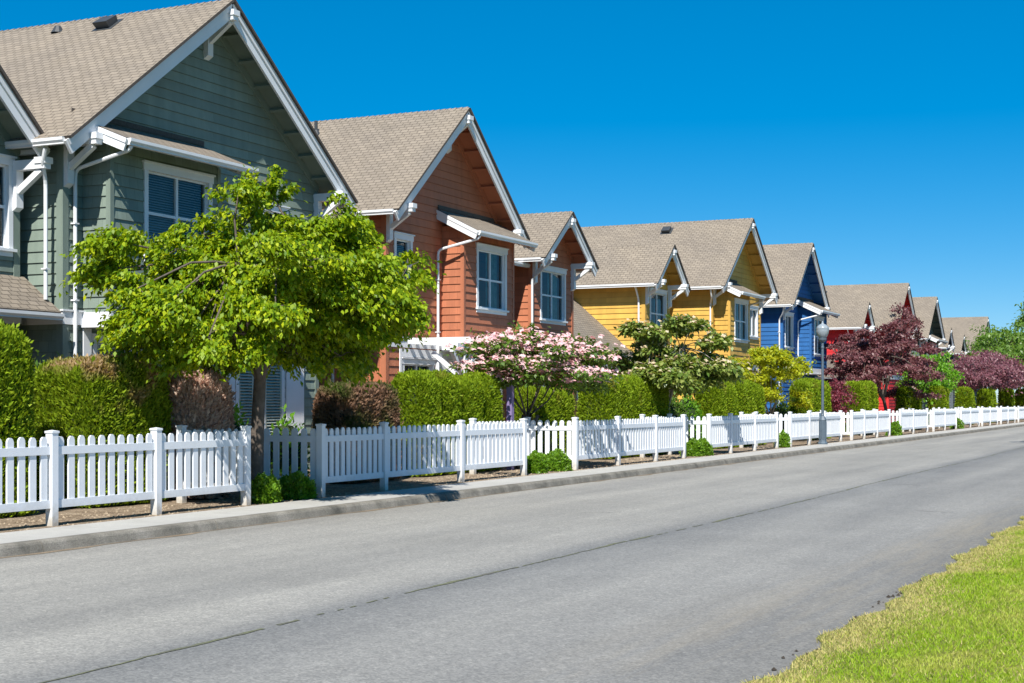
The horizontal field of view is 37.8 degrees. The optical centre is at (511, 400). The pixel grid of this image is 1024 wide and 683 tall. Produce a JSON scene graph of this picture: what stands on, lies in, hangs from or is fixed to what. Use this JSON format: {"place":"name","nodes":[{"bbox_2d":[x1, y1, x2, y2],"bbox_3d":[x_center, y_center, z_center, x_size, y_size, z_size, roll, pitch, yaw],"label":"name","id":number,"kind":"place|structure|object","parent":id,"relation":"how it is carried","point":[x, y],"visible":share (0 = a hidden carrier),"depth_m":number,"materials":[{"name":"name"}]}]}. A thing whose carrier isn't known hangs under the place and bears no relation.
{"place":"outdoors","nodes":[
{"label":"outdoors","id":0,"kind":"place"},
{"bbox_2d":[0,426,1023,682],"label":"road","id":1,"kind":"structure","parent":0,"point":[740,598],"depth_m":13.22,"materials":[{"name":"grey asphalt"}]},
{"bbox_2d":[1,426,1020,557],"bbox_3d":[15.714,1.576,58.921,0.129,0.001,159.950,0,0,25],"label":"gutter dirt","id":2,"kind":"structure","parent":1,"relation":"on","point":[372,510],"depth_m":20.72,"materials":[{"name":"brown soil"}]},
{"bbox_2d":[40,447,1023,682],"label":"road seam","id":3,"kind":"object","parent":1,"relation":"on","point":[415,590],"visible":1,"depth_m":12.29,"materials":[{"name":"black asphalt"}]},
{"bbox_2d":[771,578,923,670],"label":"edge clods","id":4,"kind":"object","parent":1,"relation":"on","point":[855,617],"visible":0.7,"depth_m":10.83,"materials":[{"name":"brown soil"}]},
{"bbox_2d":[0,422,1023,543],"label":"sidewalk","id":5,"kind":"structure","parent":0,"point":[34,534],"depth_m":22.10,"materials":[{"name":"concrete"}]},
{"bbox_2d":[816,321,828,443],"bbox_3d":[10.415,-0.610,50.127,0.430,4.140,0.430,0,0,25],"label":"street lamp","id":6,"kind":"object","parent":5,"relation":"on","point":[822,329],"visible":1,"depth_m":50.05,"materials":[{"name":"grey metal"}]},
{"bbox_2d":[0,419,1023,532],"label":"garden ground","id":7,"kind":"structure","parent":0,"point":[75,512],"depth_m":24.27,"materials":[{"name":"soil"}]},
{"bbox_2d":[0,317,38,517],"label":"clipped hedge","id":8,"kind":"object","parent":7,"relation":"on","point":[17,390],"visible":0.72,"depth_m":18.90,"materials":[{"name":"green plant"}]},
{"bbox_2d":[35,350,66,365],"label":"garden bush","id":9,"kind":"object","parent":7,"relation":"on","point":[36,362],"depth_m":22.37,"materials":[{"name":"green plant"}]},
{"bbox_2d":[32,351,173,508],"bbox_3d":[-5.859,0.382,21.363,1.464,2.205,2.159,0,0,25],"label":"clipped hedge","id":10,"kind":"object","parent":7,"relation":"on","point":[106,395],"visible":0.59,"depth_m":20.65,"materials":[{"name":"green plant"}]},
{"bbox_2d":[0,425,251,525],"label":"picket fence","id":11,"kind":"object","parent":7,"relation":"on","point":[51,450],"visible":0.98,"depth_m":18.71,"materials":[{"name":"plastic"}]},
{"bbox_2d":[0,0,357,469],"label":"house","id":12,"kind":"structure","parent":7,"relation":"on","point":[151,122],"depth_m":27.08,"materials":[{"name":"green"}]},
{"bbox_2d":[0,153,16,256],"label":"window","id":13,"kind":"structure","parent":12,"relation":"in","point":[6,161],"depth_m":24.96,"materials":[{"name":"white paint"}]},
{"bbox_2d":[92,333,124,355],"bbox_3d":[-7.082,-0.385,26.178,0.185,1.550,0.950,0,0,25],"label":"window","id":14,"kind":"structure","parent":12,"relation":"in","point":[95,347],"depth_m":25.86,"materials":[{"name":"white paint"}]},
{"bbox_2d":[139,160,215,260],"bbox_3d":[-6.063,-3.320,27.007,0.255,1.760,2.040,0,0,25],"label":"window","id":15,"kind":"structure","parent":12,"relation":"in","point":[149,167],"depth_m":26.96,"materials":[{"name":"white paint"}]},
{"bbox_2d":[235,368,253,425],"bbox_3d":[-5.337,0.000,29.860,0.185,2.080,0.800,0,0,25],"label":"window","id":16,"kind":"structure","parent":12,"relation":"in","point":[250,377],"depth_m":29.85,"materials":[{"name":"white paint"}]},
{"bbox_2d":[264,364,284,434],"bbox_3d":[-4.930,0.000,30.719,0.185,2.080,0.900,0,0,25],"label":"window","id":17,"kind":"structure","parent":12,"relation":"in","point":[272,411],"depth_m":30.81,"materials":[{"name":"white paint"}]},
{"bbox_2d":[263,203,289,216],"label":"window","id":18,"kind":"structure","parent":12,"relation":"in","point":[284,208],"depth_m":30.81,"materials":[{"name":"white paint"}]},
{"bbox_2d":[167,367,237,498],"bbox_3d":[-4.769,0.461,22.669,1.126,2.058,1.377,0,0,25],"label":"dry bush","id":19,"kind":"object","parent":7,"relation":"on","point":[201,403],"visible":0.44,"depth_m":22.19,"materials":[{"name":"brown plant"}]},
{"bbox_2d":[233,400,248,430],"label":"garden bush","id":20,"kind":"object","parent":7,"relation":"on","point":[237,417],"visible":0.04,"depth_m":25.35,"materials":[{"name":"green plant"}]},
{"bbox_2d":[58,162,446,480],"bbox_3d":[-3.623,-0.973,22.085,5.233,4.977,6.472,0,0,25],"label":"street tree","id":21,"kind":"object","parent":7,"relation":"on","point":[318,296],"visible":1,"depth_m":21.02,"materials":[{"name":"green plant"}]},
{"bbox_2d":[239,472,282,503],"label":"shrub","id":22,"kind":"object","parent":7,"relation":"on","point":[265,488],"visible":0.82,"depth_m":21.43,"materials":[{"name":"green plant"}]},
{"bbox_2d":[270,404,309,476],"bbox_3d":[-4.032,0.872,26.563,1.058,1.662,1.063,0,0,25],"label":"garden bush","id":23,"kind":"object","parent":7,"relation":"on","point":[285,425],"visible":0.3,"depth_m":26.39,"materials":[{"name":"green plant"}]},
{"bbox_2d":[278,470,317,499],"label":"shrub","id":24,"kind":"object","parent":7,"relation":"on","point":[297,485],"visible":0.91,"depth_m":22.26,"materials":[{"name":"green plant"}]},
{"bbox_2d":[176,418,527,502],"bbox_3d":[-2.270,0.926,25.526,1.240,1.168,9.420,0,0,25],"label":"picket fence","id":25,"kind":"object","parent":7,"relation":"on","point":[318,438],"visible":0.85,"depth_m":24.51,"materials":[{"name":"plastic"}]},
{"bbox_2d":[309,377,403,482],"bbox_3d":[-2.838,0.532,27.235,1.245,1.937,2.006,0,0,25],"label":"clipped hedge","id":26,"kind":"object","parent":7,"relation":"on","point":[341,405],"visible":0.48,"depth_m":26.59,"materials":[{"name":"brown plant"}]},
{"bbox_2d":[391,367,504,476],"bbox_3d":[-1.299,0.412,30.439,1.154,2.142,3.870,0,0,25],"label":"clipped hedge","id":27,"kind":"object","parent":7,"relation":"on","point":[436,397],"visible":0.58,"depth_m":29.61,"materials":[{"name":"green plant"}]},
{"bbox_2d":[310,107,598,422],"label":"house","id":28,"kind":"structure","parent":7,"relation":"on","point":[431,183],"depth_m":37.56,"materials":[{"name":"orange"}]},
{"bbox_2d":[393,231,414,278],"bbox_3d":[-2.645,-3.400,35.623,0.255,1.180,0.980,0,0,25],"label":"window","id":29,"kind":"structure","parent":28,"relation":"in","point":[406,238],"depth_m":35.70,"materials":[{"name":"white paint"}]},
{"bbox_2d":[402,357,436,371],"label":"window","id":30,"kind":"structure","parent":28,"relation":"in","point":[415,363],"depth_m":36.32,"materials":[{"name":"white paint"}]},
{"bbox_2d":[447,359,454,374],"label":"window","id":31,"kind":"structure","parent":28,"relation":"in","point":[448,360],"depth_m":37.71,"materials":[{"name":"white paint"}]},
{"bbox_2d":[472,242,508,315],"bbox_3d":[-0.602,-3.120,38.599,0.310,1.760,1.850,0,0,25],"label":"window","id":32,"kind":"structure","parent":28,"relation":"in","point":[491,251],"depth_m":38.92,"materials":[{"name":"white paint"}]},
{"bbox_2d":[539,264,567,325],"bbox_3d":[1.167,-3.190,45.369,0.310,1.740,2.000,0,0,25],"label":"window","id":33,"kind":"structure","parent":28,"relation":"in","point":[552,272],"depth_m":45.68,"materials":[{"name":"white paint"}]},
{"bbox_2d":[506,377,513,469],"bbox_3d":[-0.036,0.490,31.875,0.150,1.980,0.150,0,0,25],"label":"garden post","id":34,"kind":"object","parent":7,"relation":"on","point":[510,403],"visible":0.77,"depth_m":31.83,"materials":[{"name":"purple paint"}]},
{"bbox_2d":[519,450,548,473],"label":"shrub","id":35,"kind":"object","parent":7,"relation":"on","point":[537,462],"visible":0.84,"depth_m":30.25,"materials":[{"name":"green plant"}]},
{"bbox_2d":[440,320,631,468],"bbox_3d":[0.547,-0.124,32.766,4.176,3.311,4.350,0,0,25],"label":"pink dogwood","id":36,"kind":"object","parent":7,"relation":"on","point":[567,361],"visible":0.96,"depth_m":32.08,"materials":[{"name":"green plant"}]},
{"bbox_2d":[514,384,576,454],"bbox_3d":[0.783,0.525,36.946,1.201,1.897,2.515,0,0,25],"label":"clipped hedge","id":37,"kind":"object","parent":7,"relation":"on","point":[558,406],"visible":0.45,"depth_m":36.20,"materials":[{"name":"green plant"}]},
{"bbox_2d":[544,448,572,471],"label":"shrub","id":38,"kind":"object","parent":7,"relation":"on","point":[558,460],"visible":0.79,"depth_m":31.20,"materials":[{"name":"green plant"}]},
{"bbox_2d":[469,414,686,473],"bbox_3d":[1.803,0.926,34.123,1.240,1.168,9.846,0,0,25],"label":"picket fence","id":39,"kind":"object","parent":7,"relation":"on","point":[655,436],"visible":0.8,"depth_m":33.41,"materials":[{"name":"plastic"}]},
{"bbox_2d":[576,372,670,458],"bbox_3d":[3.009,0.328,39.536,1.214,2.308,4.946,0,0,25],"label":"clipped hedge","id":40,"kind":"object","parent":7,"relation":"on","point":[631,396],"visible":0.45,"depth_m":38.44,"materials":[{"name":"green plant"}]},
{"bbox_2d":[595,313,751,452],"bbox_3d":[4.261,-0.437,41.243,4.225,3.957,3.679,0,0,44],"label":"flowering dogwood","id":41,"kind":"object","parent":7,"relation":"on","point":[679,369],"visible":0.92,"depth_m":40.52,"materials":[{"name":"green plant"}]},
{"bbox_2d":[574,218,778,416],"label":"house","id":42,"kind":"structure","parent":7,"relation":"on","point":[718,273],"depth_m":57.48,"materials":[{"name":"yellow"}]},
{"bbox_2d":[649,287,667,325],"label":"window","id":43,"kind":"structure","parent":42,"relation":"in","point":[660,292],"depth_m":54.40,"materials":[{"name":"white paint"}]},
{"bbox_2d":[733,298,749,342],"bbox_3d":[8.914,-3.135,58.684,0.310,1.710,1.900,0,0,25],"label":"window","id":44,"kind":"structure","parent":42,"relation":"in","point":[739,302],"depth_m":58.96,"materials":[{"name":"white paint"}]},
{"bbox_2d":[750,305,759,339],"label":"window","id":45,"kind":"structure","parent":42,"relation":"in","point":[752,308],"depth_m":62.69,"materials":[{"name":"white paint"}]},
{"bbox_2d":[669,391,689,426],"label":"garden bush","id":46,"kind":"object","parent":7,"relation":"on","point":[674,410],"visible":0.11,"depth_m":44.38,"materials":[{"name":"green plant"}]},
{"bbox_2d":[678,393,704,441],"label":"garden bush","id":47,"kind":"object","parent":7,"relation":"on","point":[689,408],"visible":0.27,"depth_m":44.60,"materials":[{"name":"green plant"}]},
{"bbox_2d":[679,437,705,456],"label":"shrub","id":48,"kind":"object","parent":7,"relation":"on","point":[694,447],"visible":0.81,"depth_m":39.48,"materials":[{"name":"green plant"}]},
{"bbox_2d":[700,437,713,455],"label":"shrub","id":49,"kind":"object","parent":7,"relation":"on","point":[708,448],"visible":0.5,"depth_m":40.05,"materials":[{"name":"green plant"}]},
{"bbox_2d":[639,412,778,457],"bbox_3d":[5.786,0.926,42.529,1.240,1.168,8.998,0,0,25],"label":"picket fence","id":50,"kind":"object","parent":7,"relation":"on","point":[730,430],"visible":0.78,"depth_m":42.26,"materials":[{"name":"wood"}]},
{"bbox_2d":[695,378,766,448],"bbox_3d":[7.047,0.344,48.057,1.203,2.299,5.473,0,0,25],"label":"clipped hedge","id":51,"kind":"object","parent":7,"relation":"on","point":[747,396],"visible":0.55,"depth_m":46.82,"materials":[{"name":"green plant"}]},
{"bbox_2d":[728,344,818,414],"bbox_3d":[8.975,-0.236,52.600,3.272,3.532,5.393,0,0,37],"label":"golden maple","id":52,"kind":"object","parent":7,"relation":"on","point":[767,361],"visible":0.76,"depth_m":51.74,"materials":[{"name":"yellow plant"}]},
{"bbox_2d":[765,399,799,440],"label":"garden bush","id":53,"kind":"object","parent":7,"relation":"on","point":[780,409],"visible":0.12,"depth_m":55.43,"materials":[{"name":"green plant"}]},
{"bbox_2d":[773,430,791,447],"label":"shrub","id":54,"kind":"object","parent":7,"relation":"on","point":[784,440],"visible":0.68,"depth_m":47.08,"materials":[{"name":"green plant"}]},
{"bbox_2d":[739,410,841,447],"bbox_3d":[9.535,0.926,50.442,1.240,1.168,8.754,0,0,25],"label":"picket fence","id":55,"kind":"object","parent":7,"relation":"on","point":[799,426],"visible":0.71,"depth_m":49.79,"materials":[{"name":"wood"}]},
{"bbox_2d":[761,243,839,412],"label":"house","id":56,"kind":"structure","parent":7,"relation":"on","point":[796,315],"depth_m":68.55,"materials":[{"name":"blue wood"}]},
{"bbox_2d":[785,312,794,349],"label":"window","id":57,"kind":"structure","parent":56,"relation":"in","point":[788,314],"depth_m":67.88,"materials":[{"name":"white paint"}]},
{"bbox_2d":[814,316,824,356],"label":"window","id":58,"kind":"structure","parent":56,"relation":"in","point":[818,318],"depth_m":70.00,"materials":[{"name":"white paint"}]},
{"bbox_2d":[787,377,831,439],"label":"clipped hedge","id":59,"kind":"object","parent":7,"relation":"on","point":[813,385],"visible":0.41,"depth_m":56.39,"materials":[{"name":"green plant"}]},
{"bbox_2d":[829,372,858,436],"bbox_3d":[13.176,0.190,60.292,1.675,2.682,2.516,0,0,25],"label":"crimson shrub tree","id":60,"kind":"object","parent":7,"relation":"on","point":[836,406],"visible":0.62,"depth_m":59.95,"materials":[{"name":"red plant"}]},
{"bbox_2d":[808,409,890,440],"bbox_3d":[13.266,0.926,58.318,1.240,1.168,8.914,0,0,25],"label":"picket fence","id":61,"kind":"object","parent":7,"relation":"on","point":[864,422],"visible":0.73,"depth_m":57.96,"materials":[{"name":"wood"}]},
{"bbox_2d":[841,380,879,434],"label":"clipped hedge","id":62,"kind":"object","parent":7,"relation":"on","point":[865,391],"visible":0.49,"depth_m":63.91,"materials":[{"name":"green plant"}]},
{"bbox_2d":[815,283,916,422],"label":"house","id":63,"kind":"structure","parent":7,"relation":"on","point":[863,306],"depth_m":88.48,"materials":[{"name":"red"}]},
{"bbox_2d":[819,322,947,410],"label":"purple maple","id":64,"kind":"object","parent":7,"relation":"on","point":[865,360],"visible":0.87,"depth_m":71.48,"materials":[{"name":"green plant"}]},
{"bbox_2d":[885,421,903,435],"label":"shrub","id":65,"kind":"object","parent":7,"relation":"on","point":[896,428],"visible":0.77,"depth_m":63.23,"materials":[{"name":"green plant"}]},
{"bbox_2d":[860,408,928,435],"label":"picket fence","id":66,"kind":"object","parent":7,"relation":"on","point":[912,419],"visible":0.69,"depth_m":66.62,"materials":[{"name":"wood"}]},
{"bbox_2d":[884,302,926,351],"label":"tree","id":67,"kind":"object","parent":7,"relation":"on","point":[911,322],"visible":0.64,"depth_m":86.90,"materials":[{"name":"plant"}]},
{"bbox_2d":[893,386,922,429],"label":"clipped hedge","id":68,"kind":"object","parent":7,"relation":"on","point":[905,400],"visible":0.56,"depth_m":74.49,"materials":[{"name":"green plant"}]},
{"bbox_2d":[901,407,956,431],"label":"picket fence","id":69,"kind":"object","parent":7,"relation":"on","point":[944,417],"visible":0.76,"depth_m":73.90,"materials":[{"name":"wood"}]},
{"bbox_2d":[911,296,947,409],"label":"house","id":70,"kind":"structure","parent":7,"relation":"on","point":[927,311],"depth_m":98.52,"materials":[{"name":"beige"}]},
{"bbox_2d":[894,349,965,422],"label":"green tree","id":71,"kind":"object","parent":7,"relation":"on","point":[945,370],"visible":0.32,"depth_m":84.20,"materials":[{"name":"green plant"}]},
{"bbox_2d":[927,385,950,426],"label":"clipped hedge","id":72,"kind":"object","parent":7,"relation":"on","point":[943,401],"visible":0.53,"depth_m":82.78,"materials":[{"name":"green plant"}]},
{"bbox_2d":[933,407,979,427],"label":"picket fence","id":73,"kind":"object","parent":7,"relation":"on","point":[970,415],"visible":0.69,"depth_m":82.09,"materials":[{"name":"wood"}]},
{"bbox_2d":[949,418,964,428],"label":"shrub","id":74,"kind":"object","parent":7,"relation":"on","point":[960,424],"visible":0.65,"depth_m":78.51,"materials":[{"name":"green plant"}]},
{"bbox_2d":[953,386,975,424],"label":"clipped hedge","id":75,"kind":"object","parent":7,"relation":"on","point":[966,400],"visible":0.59,"depth_m":91.32,"materials":[{"name":"green plant"}]},
{"bbox_2d":[939,316,990,408],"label":"house","id":76,"kind":"structure","parent":7,"relation":"on","point":[956,331],"depth_m":119.05,"materials":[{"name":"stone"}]},
{"bbox_2d":[957,406,997,425],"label":"picket fence","id":77,"kind":"object","parent":7,"relation":"on","point":[989,414],"visible":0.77,"depth_m":88.55,"materials":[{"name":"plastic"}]},
{"bbox_2d":[946,347,1023,396],"bbox_3d":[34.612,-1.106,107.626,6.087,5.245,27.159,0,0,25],"label":"purple maple","id":78,"kind":"object","parent":7,"relation":"on","point":[987,369],"visible":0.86,"depth_m":101.30,"materials":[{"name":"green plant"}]},
{"bbox_2d":[975,388,997,422],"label":"clipped hedge","id":79,"kind":"object","parent":7,"relation":"on","point":[986,397],"visible":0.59,"depth_m":99.38,"materials":[{"name":"green plant"}]},
{"bbox_2d":[956,322,1023,366],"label":"broad tree","id":80,"kind":"object","parent":7,"relation":"on","point":[1010,344],"visible":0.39,"depth_m":114.54,"materials":[{"name":"green plant"}]},
{"bbox_2d":[977,406,1015,424],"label":"picket fence","id":81,"kind":"object","parent":7,"relation":"on","point":[1007,413],"visible":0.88,"depth_m":96.05,"materials":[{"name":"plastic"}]},
{"bbox_2d":[997,387,1015,420],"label":"clipped hedge","id":82,"kind":"object","parent":7,"relation":"on","point":[1005,398],"visible":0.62,"depth_m":109.30,"materials":[{"name":"green plant"}]},
{"bbox_2d":[999,406,1023,421],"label":"picket fence","id":83,"kind":"object","parent":7,"relation":"on","point":[1020,412],"visible":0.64,"depth_m":102.80,"materials":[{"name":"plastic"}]},
{"bbox_2d":[1004,291,1023,334],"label":"tall tree","id":84,"kind":"object","parent":7,"relation":"on","point":[1020,319],"visible":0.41,"depth_m":125.65,"materials":[{"name":"green plant"}]},
{"bbox_2d":[1014,388,1023,417],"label":"clipped hedge","id":85,"kind":"object","parent":7,"relation":"on","point":[1019,399],"visible":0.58,"depth_m":118.01,"materials":[{"name":"green plant"}]},
{"bbox_2d":[0,0,1023,402],"label":"sky","id":86,"kind":"structure","parent":0,"point":[886,137],"materials":[{"name":"blue"}]},
{"bbox_2d":[741,515,1023,682],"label":"lawn","id":87,"kind":"structure","parent":0,"point":[899,606],"depth_m":9.51,"materials":[{"name":"plant"}]},
{"label":"ground","id":88,"kind":"structure","parent":0,"visible":0},
{"bbox_2d":[0,424,1023,557],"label":"kerb","id":89,"kind":"structure","parent":88,"relation":"on","point":[53,544],"depth_m":21.06,"materials":[{"name":"concrete"}]}
]}

